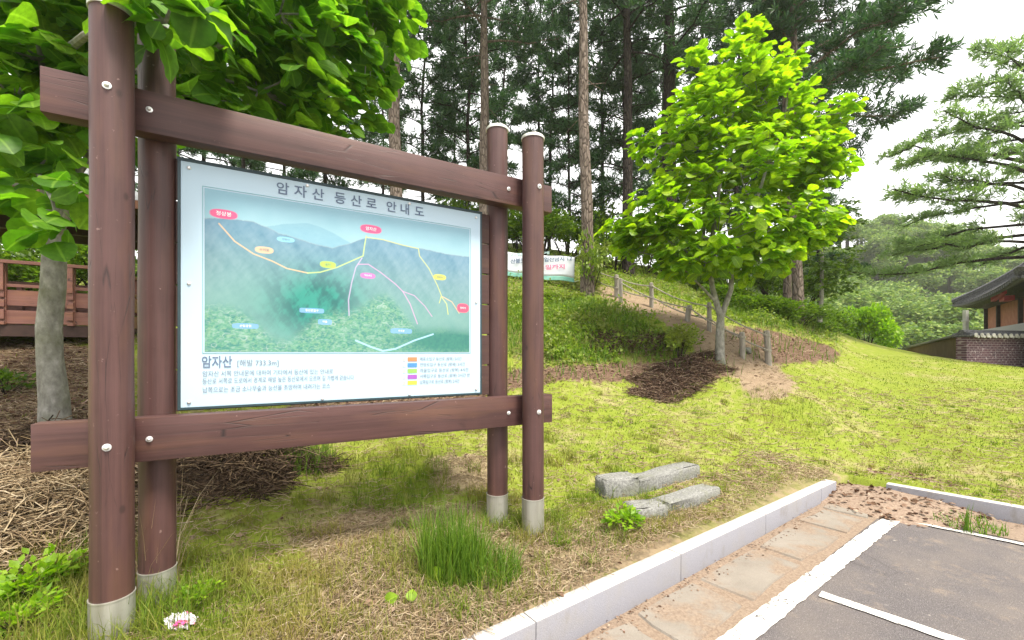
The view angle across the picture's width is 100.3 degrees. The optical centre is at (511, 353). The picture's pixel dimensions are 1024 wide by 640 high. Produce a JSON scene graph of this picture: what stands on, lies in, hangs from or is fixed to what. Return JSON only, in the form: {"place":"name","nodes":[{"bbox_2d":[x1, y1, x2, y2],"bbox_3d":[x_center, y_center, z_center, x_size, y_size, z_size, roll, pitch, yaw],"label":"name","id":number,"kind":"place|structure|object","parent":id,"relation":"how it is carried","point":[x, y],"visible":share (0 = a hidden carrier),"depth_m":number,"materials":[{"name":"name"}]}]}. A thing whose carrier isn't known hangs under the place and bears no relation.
{"place":"outdoors","nodes":[
{"label":"outdoors","id":0,"kind":"place"},
{"bbox_2d":[0,243,1023,639],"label":"ground","id":1,"kind":"structure","parent":0,"point":[860,361],"depth_m":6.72,"materials":[{"name":"plant"}]},
{"bbox_2d":[0,366,36,393],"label":"weed","id":2,"kind":"object","parent":1,"relation":"on","point":[5,376],"visible":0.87,"depth_m":5.44,"materials":[{"name":"green plant"}]},
{"bbox_2d":[0,582,69,639],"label":"weed","id":3,"kind":"object","parent":1,"relation":"on","point":[35,598],"visible":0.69,"depth_m":2.39,"materials":[{"name":"green plant"}]},
{"bbox_2d":[0,246,87,290],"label":"shrub","id":4,"kind":"object","parent":1,"relation":"on","point":[20,269],"visible":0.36,"depth_m":11.40,"materials":[{"name":"green plant"}]},
{"bbox_2d":[0,410,87,457],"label":"twig heap","id":5,"kind":"object","parent":1,"relation":"on","point":[7,438],"visible":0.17,"depth_m":3.88,"materials":[{"name":"plant"}]},
{"bbox_2d":[0,543,88,609],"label":"weed","id":6,"kind":"object","parent":1,"relation":"on","point":[7,586],"visible":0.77,"depth_m":2.68,"materials":[{"name":"green plant"}]},
{"bbox_2d":[34,244,136,285],"bbox_3d":[-11.837,-2.370,12.536,2.782,1.941,2.924,0,0,33],"label":"shrub","id":7,"kind":"object","parent":1,"relation":"on","point":[78,259],"visible":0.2,"depth_m":11.56,"materials":[{"name":"green plant"}]},
{"bbox_2d":[0,168,177,336],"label":"pavilion","id":8,"kind":"structure","parent":1,"relation":"on","point":[18,306],"depth_m":7.35,"materials":[{"name":"wood"}]},
{"bbox_2d":[0,429,193,600],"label":"hay heap","id":9,"kind":"object","parent":1,"relation":"on","point":[23,489],"visible":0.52,"depth_m":3.13,"materials":[{"name":"plant"}]},
{"bbox_2d":[33,459,230,596],"bbox_3d":[-2.324,1.099,2.836,1.125,0.933,0.972,0,0,0],"label":"grass tuft","id":10,"kind":"object","parent":1,"relation":"on","point":[178,544],"visible":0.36,"depth_m":2.85,"materials":[{"name":"plant"}]},
{"bbox_2d":[135,147,216,191],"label":"pine tree","id":11,"kind":"object","parent":1,"relation":"on","point":[194,151],"visible":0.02,"depth_m":18.01,"materials":[{"name":"green plant"}]},
{"bbox_2d":[164,611,197,629],"bbox_3d":[-1.903,1.537,2.449,0.198,0.092,0.128,0,0,0],"label":"crumpled wrapper","id":12,"kind":"object","parent":1,"relation":"on","point":[185,618],"visible":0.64,"depth_m":2.43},
{"bbox_2d":[172,578,226,603],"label":"weed","id":13,"kind":"object","parent":1,"relation":"on","point":[201,589],"visible":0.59,"depth_m":2.63,"materials":[{"name":"green plant"}]},
{"bbox_2d":[0,0,428,422],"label":"magnolia tree","id":14,"kind":"object","parent":1,"relation":"on","point":[286,67],"visible":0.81,"depth_m":4.35,"materials":[{"name":"green plant"}]},
{"bbox_2d":[177,43,260,170],"bbox_3d":[-15.041,-13.927,20.921,5.336,19.690,5.446,0,0,33],"label":"pine tree","id":15,"kind":"object","parent":1,"relation":"on","point":[229,161],"visible":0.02,"depth_m":21.76,"materials":[{"name":"green plant"}]},
{"bbox_2d":[86,445,364,530],"bbox_3d":[-2.664,1.070,4.181,2.309,0.755,1.438,0,0,-38],"label":"twig heap","id":16,"kind":"object","parent":1,"relation":"on","point":[255,470],"visible":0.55,"depth_m":3.94,"materials":[{"name":"plant"}]},
{"bbox_2d":[226,63,266,171],"bbox_3d":[-10.536,-10.687,16.863,3.682,15.459,3.618,0,0,21],"label":"pine tree","id":17,"kind":"object","parent":1,"relation":"on","point":[252,163],"visible":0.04,"depth_m":17.78,"materials":[{"name":"green plant"}]},
{"bbox_2d":[31,0,551,639],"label":"map signboard","id":18,"kind":"object","parent":1,"relation":"on","point":[287,290],"visible":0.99,"depth_m":2.91,"materials":[{"name":"wood"}]},
{"bbox_2d":[279,443,337,476],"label":"grass tuft","id":19,"kind":"object","parent":1,"relation":"on","point":[324,446],"visible":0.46,"depth_m":4.46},
{"bbox_2d":[281,56,381,186],"bbox_3d":[-7.680,-10.957,17.997,4.608,15.349,4.703,0,0,-23],"label":"pine tree","id":20,"kind":"object","parent":1,"relation":"on","point":[302,175],"visible":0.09,"depth_m":18.64,"materials":[{"name":"green plant"}]},
{"bbox_2d":[353,70,413,195],"bbox_3d":[-8.330,-13.797,27.008,4.851,16.074,4.951,0,0,-20],"label":"pine tree","id":21,"kind":"object","parent":1,"relation":"on","point":[381,186],"visible":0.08,"depth_m":26.80,"materials":[{"name":"green plant"}]},
{"bbox_2d":[388,0,435,196],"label":"pine tree","id":22,"kind":"object","parent":1,"relation":"on","point":[394,119],"visible":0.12,"depth_m":13.92,"materials":[{"name":"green plant"}]},
{"bbox_2d":[362,0,473,204],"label":"pine tree","id":23,"kind":"object","parent":1,"relation":"on","point":[414,93],"visible":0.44,"depth_m":19.57,"materials":[{"name":"green plant"}]},
{"bbox_2d":[400,487,504,591],"bbox_3d":[-0.450,1.294,3.084,0.832,0.633,0.890,0,0,14],"label":"grass tuft","id":24,"kind":"object","parent":1,"relation":"on","point":[449,545],"visible":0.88,"depth_m":2.98,"materials":[{"name":"plant"}]},
{"bbox_2d":[431,25,480,209],"bbox_3d":[-3.655,-13.876,26.910,4.749,15.631,4.093,0,0,0],"label":"pine tree","id":25,"kind":"object","parent":1,"relation":"on","point":[462,151],"visible":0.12,"depth_m":26.55,"materials":[{"name":"green plant"}]},
{"bbox_2d":[82,243,846,369],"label":"undergrowth","id":26,"kind":"object","parent":1,"relation":"on","point":[746,317],"visible":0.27,"depth_m":11.51,"materials":[{"name":"green plant"}]},
{"bbox_2d":[416,0,522,206],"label":"pine tree","id":27,"kind":"object","parent":1,"relation":"on","point":[500,103],"visible":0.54,"depth_m":19.32,"materials":[{"name":"green plant"}]},
{"bbox_2d":[448,525,532,594],"bbox_3d":[-0.160,1.453,3.051,0.726,0.344,0.752,0,0,0],"label":"grass tuft","id":28,"kind":"object","parent":1,"relation":"on","point":[499,556],"visible":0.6,"depth_m":3.02,"materials":[{"name":"plant"}]},
{"bbox_2d":[418,0,571,244],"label":"pine tree","id":29,"kind":"object","parent":1,"relation":"on","point":[524,29],"visible":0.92,"depth_m":15.96,"materials":[{"name":"green plant"}]},
{"bbox_2d":[465,0,532,168],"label":"pine tree","id":30,"kind":"object","parent":1,"relation":"on","point":[515,120],"visible":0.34,"depth_m":22.60,"materials":[{"name":"green plant"}]},
{"bbox_2d":[0,291,1019,611],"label":"leaf litter","id":31,"kind":"object","parent":1,"relation":"on","point":[8,411],"visible":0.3,"depth_m":5.99,"materials":[{"name":"brown plant"}]},
{"bbox_2d":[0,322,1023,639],"bbox_3d":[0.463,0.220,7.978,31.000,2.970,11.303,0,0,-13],"label":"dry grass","id":32,"kind":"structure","parent":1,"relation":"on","point":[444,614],"depth_m":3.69,"materials":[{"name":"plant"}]},
{"bbox_2d":[508,209,521,252],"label":"shrub","id":33,"kind":"object","parent":1,"relation":"on","point":[515,232],"visible":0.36,"depth_m":15.99,"materials":[{"name":"green plant"}]},
{"bbox_2d":[500,0,573,171],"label":"pine tree","id":34,"kind":"object","parent":1,"relation":"on","point":[528,4],"visible":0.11,"depth_m":24.45,"materials":[{"name":"green plant"}]},
{"bbox_2d":[508,203,573,255],"bbox_3d":[0.586,-4.536,16.321,3.673,2.521,2.233,0,0,0],"label":"shrub","id":35,"kind":"object","parent":1,"relation":"on","point":[552,219],"visible":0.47,"depth_m":15.76,"materials":[{"name":"green plant"}]},
{"bbox_2d":[514,0,590,249],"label":"pine tree","id":36,"kind":"object","parent":1,"relation":"on","point":[536,89],"visible":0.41,"depth_m":21.88,"materials":[{"name":"green plant"}]},
{"bbox_2d":[537,0,602,252],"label":"pine tree","id":37,"kind":"object","parent":1,"relation":"on","point":[560,101],"visible":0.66,"depth_m":18.75,"materials":[{"name":"green plant"}]},
{"bbox_2d":[544,209,605,256],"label":"shrub","id":38,"kind":"object","parent":1,"relation":"on","point":[574,232],"visible":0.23,"depth_m":17.48,"materials":[{"name":"green plant"}]},
{"bbox_2d":[558,0,602,296],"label":"pine tree","id":39,"kind":"object","parent":1,"relation":"on","point":[586,186],"visible":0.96,"depth_m":13.40,"materials":[{"name":"brown plant"}]},
{"bbox_2d":[508,251,578,281],"bbox_3d":[0.257,-2.979,14.159,3.949,1.387,0.147,0,0,15],"label":"banner","id":40,"kind":"object","parent":39,"relation":"hanging from","point":[562,268],"visible":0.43,"depth_m":13.90,"materials":[{"name":"fabric"}]},
{"bbox_2d":[558,196,620,255],"bbox_3d":[3.784,-6.116,21.865,4.324,3.157,3.380,0,0,39],"label":"shrub","id":41,"kind":"object","parent":1,"relation":"on","point":[605,215],"visible":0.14,"depth_m":20.35,"materials":[{"name":"green plant"}]},
{"bbox_2d":[575,227,613,289],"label":"shrub","id":42,"kind":"object","parent":1,"relation":"on","point":[598,266],"visible":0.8,"depth_m":13.17,"materials":[{"name":"green plant"}]},
{"bbox_2d":[547,0,651,256],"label":"pine tree","id":43,"kind":"object","parent":1,"relation":"on","point":[601,128],"visible":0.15,"depth_m":23.81,"materials":[{"name":"green plant"}]},
{"bbox_2d":[575,328,639,353],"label":"shrub","id":44,"kind":"object","parent":1,"relation":"on","point":[608,335],"visible":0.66,"depth_m":9.45,"materials":[{"name":"plant"}]},
{"bbox_2d":[574,223,643,270],"bbox_3d":[3.745,-4.054,16.951,2.723,2.153,2.116,0,0,37],"label":"shrub","id":45,"kind":"object","parent":1,"relation":"on","point":[606,236],"visible":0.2,"depth_m":16.69,"materials":[{"name":"green plant"}]},
{"bbox_2d":[595,471,639,499],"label":"stone block","id":46,"kind":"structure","parent":1,"relation":"on","point":[626,483],"depth_m":4.42,"materials":[{"name":"stone"}]},
{"bbox_2d":[579,0,662,259],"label":"pine tree","id":47,"kind":"object","parent":1,"relation":"on","point":[611,140],"visible":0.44,"depth_m":20.56,"materials":[{"name":"green plant"}]},
{"bbox_2d":[600,500,645,530],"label":"weed","id":48,"kind":"object","parent":1,"relation":"on","point":[626,513],"visible":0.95,"depth_m":3.75,"materials":[{"name":"green plant"}]},
{"bbox_2d":[574,0,694,276],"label":"pine tree","id":49,"kind":"object","parent":1,"relation":"on","point":[627,73],"visible":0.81,"depth_m":16.61,"materials":[{"name":"green plant"}]},
{"bbox_2d":[623,499,668,519],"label":"stone block","id":50,"kind":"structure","parent":1,"relation":"on","point":[645,507],"depth_m":4.00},
{"bbox_2d":[461,479,835,639],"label":"kerb","id":51,"kind":"structure","parent":1,"relation":"on","point":[577,613],"depth_m":3.25,"materials":[{"name":"concrete"}]},
{"bbox_2d":[624,327,680,355],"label":"shrub","id":52,"kind":"object","parent":1,"relation":"on","point":[662,335],"visible":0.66,"depth_m":9.51,"materials":[{"name":"plant"}]},
{"bbox_2d":[632,0,689,208],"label":"pine tree","id":53,"kind":"object","parent":1,"relation":"on","point":[660,92],"visible":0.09,"depth_m":26.82,"materials":[{"name":"green plant"}]},
{"bbox_2d":[634,461,699,493],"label":"stone block","id":54,"kind":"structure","parent":1,"relation":"on","point":[679,472],"depth_m":4.80,"materials":[{"name":"stone"}]},
{"bbox_2d":[482,247,855,382],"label":"bank grass","id":55,"kind":"structure","parent":1,"relation":"on","point":[515,327],"depth_m":10.24,"materials":[{"name":"plant"}]},
{"bbox_2d":[592,0,747,270],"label":"pine tree","id":56,"kind":"object","parent":1,"relation":"on","point":[666,82],"visible":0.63,"depth_m":17.75,"materials":[{"name":"green plant"}]},
{"bbox_2d":[618,350,739,403],"bbox_3d":[3.417,0.439,8.706,3.146,1.068,1.278,0,0,-24],"label":"twig heap","id":57,"kind":"object","parent":1,"relation":"on","point":[670,381],"visible":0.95,"depth_m":8.61,"materials":[{"name":"wood"}]},
{"bbox_2d":[619,278,745,358],"bbox_3d":[4.375,-0.912,11.368,0.364,2.619,3.627,0,0,-37],"label":"rope fence","id":58,"kind":"object","parent":1,"relation":"on","point":[742,337],"visible":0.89,"depth_m":11.12,"materials":[{"name":"grey wood"}]},
{"bbox_2d":[594,272,771,365],"bbox_3d":[4.255,-1.173,12.048,0.505,3.453,5.422,0,0,-40],"label":"rope fence","id":59,"kind":"object","parent":1,"relation":"on","point":[767,348],"visible":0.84,"depth_m":10.86,"materials":[{"name":"grey wood"}]},
{"bbox_2d":[663,319,704,358],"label":"shrub","id":60,"kind":"object","parent":1,"relation":"on","point":[677,334],"visible":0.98,"depth_m":9.03,"materials":[{"name":"green plant"}]},
{"bbox_2d":[652,483,719,511],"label":"stone block","id":61,"kind":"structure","parent":1,"relation":"on","point":[696,494],"depth_m":4.42,"materials":[{"name":"stone"}]},
{"bbox_2d":[674,0,760,246],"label":"pine tree","id":62,"kind":"object","parent":1,"relation":"on","point":[688,40],"visible":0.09,"depth_m":23.43,"materials":[{"name":"green plant"}]},
{"bbox_2d":[699,282,758,300],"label":"shrub","id":63,"kind":"object","parent":1,"relation":"on","point":[720,289],"visible":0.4,"depth_m":14.22,"materials":[{"name":"green plant"}]},
{"bbox_2d":[677,1,781,247],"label":"pine tree","id":64,"kind":"object","parent":1,"relation":"on","point":[717,38],"visible":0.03,"depth_m":22.08,"materials":[{"name":"green plant"}]},
{"bbox_2d":[593,11,868,364],"bbox_3d":[4.738,-3.439,9.065,5.878,7.603,3.291,0,0,0],"label":"broadleaf tree","id":65,"kind":"object","parent":1,"relation":"on","point":[769,146],"visible":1,"depth_m":8.87,"materials":[{"name":"green plant"}]},
{"bbox_2d":[721,292,781,311],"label":"shrub","id":66,"kind":"object","parent":1,"relation":"on","point":[752,301],"visible":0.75,"depth_m":13.63,"materials":[{"name":"green plant"}]},
{"bbox_2d":[735,262,782,300],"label":"shrub","id":67,"kind":"object","parent":1,"relation":"on","point":[761,283],"visible":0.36,"depth_m":18.54,"materials":[{"name":"green plant"}]},
{"bbox_2d":[762,296,817,321],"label":"shrub","id":68,"kind":"object","parent":1,"relation":"on","point":[785,307],"visible":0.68,"depth_m":13.51,"materials":[{"name":"green plant"}]},
{"bbox_2d":[742,0,857,300],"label":"pine tree","id":69,"kind":"object","parent":1,"relation":"on","point":[787,280],"visible":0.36,"depth_m":15.18,"materials":[{"name":"green plant"}]},
{"bbox_2d":[757,260,844,308],"bbox_3d":[13.941,-3.025,20.884,3.931,2.870,3.073,0,0,40],"label":"shrub","id":70,"kind":"object","parent":1,"relation":"on","point":[809,284],"visible":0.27,"depth_m":20.32,"materials":[{"name":"green plant"}]},
{"bbox_2d":[778,304,839,324],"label":"shrub","id":71,"kind":"object","parent":1,"relation":"on","point":[819,313],"visible":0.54,"depth_m":14.43,"materials":[{"name":"green plant"}]},
{"bbox_2d":[772,22,872,315],"bbox_3d":[15.104,-8.691,21.099,4.274,14.958,3.683,0,0,43],"label":"pine tree","id":72,"kind":"object","parent":1,"relation":"on","point":[831,255],"visible":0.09,"depth_m":20.33,"materials":[{"name":"green plant"}]},
{"bbox_2d":[805,307,860,330],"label":"shrub","id":73,"kind":"object","parent":1,"relation":"on","point":[842,321],"visible":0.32,"depth_m":23.08,"materials":[{"name":"green plant"}]},
{"bbox_2d":[802,197,869,321],"bbox_3d":[12.815,-3.544,17.511,3.316,5.555,2.602,0,0,0],"label":"broadleaf tree","id":74,"kind":"object","parent":1,"relation":"on","point":[822,267],"visible":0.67,"depth_m":17.31,"materials":[{"name":"green plant"}]},
{"bbox_2d":[731,0,968,323],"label":"pine tree","id":75,"kind":"object","parent":1,"relation":"on","point":[869,53],"visible":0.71,"depth_m":13.91,"materials":[{"name":"green plant"}]},
{"bbox_2d":[837,301,903,348],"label":"shrub","id":76,"kind":"object","parent":1,"relation":"on","point":[873,322],"visible":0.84,"depth_m":24.44,"materials":[{"name":"green plant"}]},
{"bbox_2d":[727,519,1023,639],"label":"parking lot","id":77,"kind":"structure","parent":1,"relation":"on","point":[965,586],"depth_m":3.36,"materials":[{"name":"asphalt"}]},
{"bbox_2d":[577,503,876,639],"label":"gutter","id":78,"kind":"object","parent":77,"relation":"on","point":[766,596],"depth_m":3.47,"materials":[{"name":"concrete"}]},
{"bbox_2d":[590,503,867,639],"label":"flagstones","id":79,"kind":"object","parent":78,"relation":"on","point":[696,614],"visible":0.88,"depth_m":3.48,"materials":[{"name":"stone"}]},
{"bbox_2d":[587,502,1021,639],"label":"leaf crumbs","id":80,"kind":"object","parent":77,"relation":"on","point":[718,573],"visible":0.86,"depth_m":3.58,"materials":[{"name":"brown plant"}]},
{"bbox_2d":[716,518,899,639],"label":"painted line","id":81,"kind":"object","parent":77,"relation":"on","point":[796,592],"visible":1,"depth_m":3.40,"materials":[{"name":"paint"}]},
{"bbox_2d":[819,591,963,639],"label":"painted line","id":82,"kind":"object","parent":77,"relation":"on","point":[908,623],"visible":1,"depth_m":3.03,"materials":[{"name":"paint"}]},
{"bbox_2d":[820,468,994,529],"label":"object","id":83,"kind":"object","parent":77,"relation":"on","point":[879,502],"visible":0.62,"depth_m":5.08,"materials":[{"name":"soil"}]},
{"bbox_2d":[886,482,1023,524],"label":"kerb","id":84,"kind":"structure","parent":77,"relation":"on","point":[1012,513],"depth_m":4.97,"materials":[{"name":"concrete"}]},
{"bbox_2d":[962,519,1023,541],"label":"gutter","id":85,"kind":"object","parent":77,"relation":"on","point":[1016,532],"depth_m":4.52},
{"bbox_2d":[930,510,1008,536],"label":"weed clump","id":86,"kind":"object","parent":85,"relation":"on","point":[1002,529],"visible":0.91,"depth_m":4.55,"materials":[{"name":"green plant"}]},
{"bbox_2d":[903,334,955,358],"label":"garden wall","id":87,"kind":"structure","parent":1,"relation":"on","point":[943,347],"depth_m":17.73,"materials":[{"name":"paint"}]},
{"bbox_2d":[841,33,1023,281],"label":"pine tree","id":88,"kind":"object","parent":1,"relation":"on","point":[971,151],"visible":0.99,"depth_m":15.77,"materials":[{"name":"green plant"}]},
{"bbox_2d":[951,262,1023,330],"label":"tiled house","id":89,"kind":"structure","parent":1,"relation":"on","point":[999,300],"depth_m":19.72,"materials":[{"name":"tile"}]},
{"bbox_2d":[951,330,1023,367],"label":"garden wall","id":90,"kind":"structure","parent":1,"relation":"on","point":[1003,347],"depth_m":15.29,"materials":[{"name":"brown brick"}]},
{"bbox_2d":[1,0,1023,289],"label":"sky","id":91,"kind":"structure","parent":0,"point":[970,19],"materials":[{"name":"white"}]},
{"bbox_2d":[750,245,978,349],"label":"hill","id":92,"kind":"structure","parent":0,"point":[914,260],"depth_m":86.48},
{"bbox_2d":[829,291,879,308],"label":"broadleaf tree","id":93,"kind":"object","parent":92,"relation":"on","point":[862,299],"visible":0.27,"depth_m":55.33,"materials":[{"name":"plant"}]},
{"bbox_2d":[843,220,875,258],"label":"broadleaf tree","id":94,"kind":"object","parent":92,"relation":"on","point":[860,232],"visible":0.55,"depth_m":90.80,"materials":[{"name":"plant"}]},
{"bbox_2d":[854,231,909,279],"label":"broadleaf tree","id":95,"kind":"object","parent":92,"relation":"on","point":[875,245],"visible":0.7,"depth_m":86.08,"materials":[{"name":"plant"}]},
{"bbox_2d":[870,256,907,284],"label":"broadleaf tree","id":96,"kind":"object","parent":92,"relation":"on","point":[881,264],"visible":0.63,"depth_m":82.97,"materials":[{"name":"plant"}]},
{"bbox_2d":[857,322,922,347],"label":"broadleaf tree","id":97,"kind":"object","parent":92,"relation":"on","point":[917,329],"visible":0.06,"depth_m":40.91,"materials":[{"name":"plant"}]},
{"bbox_2d":[874,212,906,232],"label":"broadleaf tree","id":98,"kind":"object","parent":92,"relation":"on","point":[885,219],"visible":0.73,"depth_m":97.61,"materials":[{"name":"plant"}]},
{"bbox_2d":[862,285,924,308],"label":"broadleaf tree","id":99,"kind":"object","parent":92,"relation":"on","point":[893,292],"visible":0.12,"depth_m":62.98,"materials":[{"name":"plant"}]},
{"bbox_2d":[876,296,933,323],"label":"broadleaf tree","id":100,"kind":"object","parent":92,"relation":"on","point":[902,305],"visible":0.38,"depth_m":53.79,"materials":[{"name":"plant"}]},
{"bbox_2d":[890,308,945,335],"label":"broadleaf tree","id":101,"kind":"object","parent":92,"relation":"on","point":[920,318],"visible":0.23,"depth_m":51.87,"materials":[{"name":"plant"}]},
{"bbox_2d":[895,285,946,305],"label":"broadleaf tree","id":102,"kind":"object","parent":92,"relation":"on","point":[912,291],"visible":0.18,"depth_m":69.60,"materials":[{"name":"plant"}]},
{"bbox_2d":[900,320,951,348],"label":"broadleaf tree","id":103,"kind":"object","parent":92,"relation":"on","point":[931,330],"visible":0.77,"depth_m":41.95,"materials":[{"name":"plant"}]},
{"bbox_2d":[899,266,952,299],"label":"broadleaf tree","id":104,"kind":"object","parent":92,"relation":"on","point":[930,279],"visible":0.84,"depth_m":77.31,"materials":[{"name":"plant"}]},
{"bbox_2d":[930,259,972,293],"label":"broadleaf tree","id":105,"kind":"object","parent":92,"relation":"on","point":[953,272],"visible":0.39,"depth_m":80.57,"materials":[{"name":"plant"}]},
{"bbox_2d":[929,294,983,331],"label":"broadleaf tree","id":106,"kind":"object","parent":92,"relation":"on","point":[948,310],"visible":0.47,"depth_m":46.47,"materials":[{"name":"plant"}]},
{"bbox_2d":[950,269,1007,291],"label":"broadleaf tree","id":107,"kind":"object","parent":92,"relation":"on","point":[981,282],"visible":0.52,"depth_m":76.23,"materials":[{"name":"plant"}]},
{"bbox_2d":[951,266,1010,292],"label":"broadleaf tree","id":108,"kind":"object","parent":92,"relation":"on","point":[975,272],"visible":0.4,"depth_m":77.95,"materials":[{"name":"plant"}]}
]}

